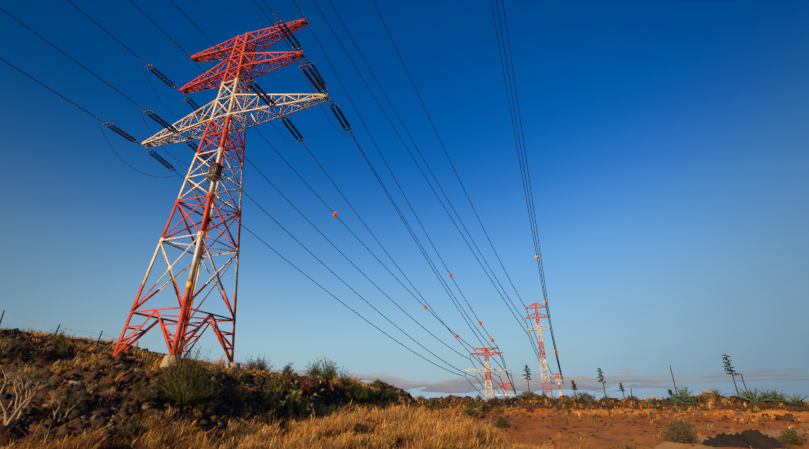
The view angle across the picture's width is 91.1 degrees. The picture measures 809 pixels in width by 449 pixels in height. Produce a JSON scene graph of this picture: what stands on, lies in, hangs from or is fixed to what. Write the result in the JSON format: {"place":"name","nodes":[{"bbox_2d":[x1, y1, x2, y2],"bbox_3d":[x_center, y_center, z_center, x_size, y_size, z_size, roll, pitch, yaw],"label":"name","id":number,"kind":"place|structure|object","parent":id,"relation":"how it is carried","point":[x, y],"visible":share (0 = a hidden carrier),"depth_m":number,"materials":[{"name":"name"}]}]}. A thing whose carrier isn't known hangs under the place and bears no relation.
{"place":"outdoors","nodes":[
{"label":"outdoors","id":0,"kind":"place"},
{"bbox_2d":[0,325,351,397],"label":"slope scrub","id":1,"kind":"object","parent":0,"point":[149,367],"depth_m":20.79,"materials":[{"name":"green plant"}]},
{"bbox_2d":[0,333,808,448],"bbox_3d":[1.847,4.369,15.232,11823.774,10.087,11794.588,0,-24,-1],"label":"ground","id":2,"kind":"structure","parent":0,"point":[525,428],"depth_m":28.07,"materials":[{"name":"brown soil"}]},
{"bbox_2d":[0,337,84,427],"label":"bare bush","id":3,"kind":"object","parent":2,"relation":"on","point":[22,393],"depth_m":14.13,"materials":[{"name":"plant"}]},
{"bbox_2d":[0,310,138,357],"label":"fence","id":4,"kind":"object","parent":2,"relation":"on","point":[70,337],"visible":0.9,"depth_m":23.90,"materials":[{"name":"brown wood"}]},
{"bbox_2d":[0,328,384,447],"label":"rocks","id":5,"kind":"object","parent":2,"relation":"on","point":[107,411],"visible":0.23,"depth_m":17.89,"materials":[{"name":"brown stone"}]},
{"bbox_2d":[0,330,387,448],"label":"rubble","id":6,"kind":"object","parent":2,"relation":"on","point":[142,378],"visible":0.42,"depth_m":17.86,"materials":[{"name":"brown stone"}]},
{"bbox_2d":[0,326,389,427],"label":"slope grass","id":7,"kind":"structure","parent":2,"relation":"on","point":[46,336],"depth_m":25.45,"materials":[{"name":"plant"}]},
{"bbox_2d":[96,12,352,371],"bbox_3d":[-14.160,-3.458,29.800,18.964,28.934,8.261,-8,-25,18],"label":"pylon","id":8,"kind":"object","parent":2,"relation":"on","point":[215,174],"visible":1,"depth_m":30.02,"materials":[{"name":"red metal"}]},
{"bbox_2d":[0,0,563,398],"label":"conductors","id":9,"kind":"structure","parent":8,"relation":"hanging from","point":[456,336],"depth_m":49.69,"materials":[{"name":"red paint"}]},
{"bbox_2d":[0,350,572,448],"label":"grass","id":10,"kind":"structure","parent":2,"relation":"on","point":[440,434],"depth_m":16.41,"materials":[{"name":"plant"}]},
{"bbox_2d":[0,330,807,448],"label":"shrubs","id":11,"kind":"object","parent":2,"relation":"on","point":[294,401],"depth_m":21.53,"materials":[{"name":"green plant"}]},
{"bbox_2d":[286,374,684,429],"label":"berm grass","id":12,"kind":"structure","parent":2,"relation":"on","point":[387,412],"depth_m":26.14,"materials":[{"name":"yellow plant"}]},
{"bbox_2d":[465,347,510,400],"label":"pylon","id":13,"kind":"object","parent":2,"relation":"on","point":[487,375],"visible":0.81,"depth_m":160.12,"materials":[{"name":"red"}]},
{"bbox_2d":[494,383,518,399],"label":"pylon","id":14,"kind":"object","parent":2,"relation":"on","point":[505,385],"visible":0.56,"depth_m":312.11,"materials":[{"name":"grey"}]},
{"bbox_2d":[525,303,552,398],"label":"pylon","id":15,"kind":"object","parent":2,"relation":"on","point":[537,314],"visible":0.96,"depth_m":160.34,"materials":[{"name":"red metal"}]},
{"bbox_2d":[553,373,562,395],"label":"pylon","id":16,"kind":"object","parent":2,"relation":"on","point":[560,392],"visible":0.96,"depth_m":424.21,"materials":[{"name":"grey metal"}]},
{"bbox_2d":[370,382,808,419],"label":"ridge boulders","id":17,"kind":"object","parent":2,"relation":"on","point":[465,398],"visible":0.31,"depth_m":61.81,"materials":[{"name":"brown stone"}]},
{"bbox_2d":[372,382,808,448],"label":"plain grass","id":18,"kind":"structure","parent":2,"relation":"on","point":[713,402],"depth_m":55.57,"materials":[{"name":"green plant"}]},
{"bbox_2d":[424,406,807,448],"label":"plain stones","id":19,"kind":"object","parent":2,"relation":"on","point":[725,417],"visible":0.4,"depth_m":43.33,"materials":[{"name":"brown stone"}]},
{"bbox_2d":[475,354,808,405],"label":"agave plants","id":20,"kind":"object","parent":2,"relation":"on","point":[684,394],"depth_m":57.78,"materials":[{"name":"green plant"}]},
{"bbox_2d":[701,429,787,448],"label":"gravel pile","id":21,"kind":"object","parent":2,"relation":"on","point":[756,439],"visible":0.79,"depth_m":22.65,"materials":[{"name":"grey gravel"}]},
{"bbox_2d":[0,0,808,400],"label":"sky","id":22,"kind":"structure","parent":0,"point":[666,143],"materials":[{"name":"blue"}]}
]}

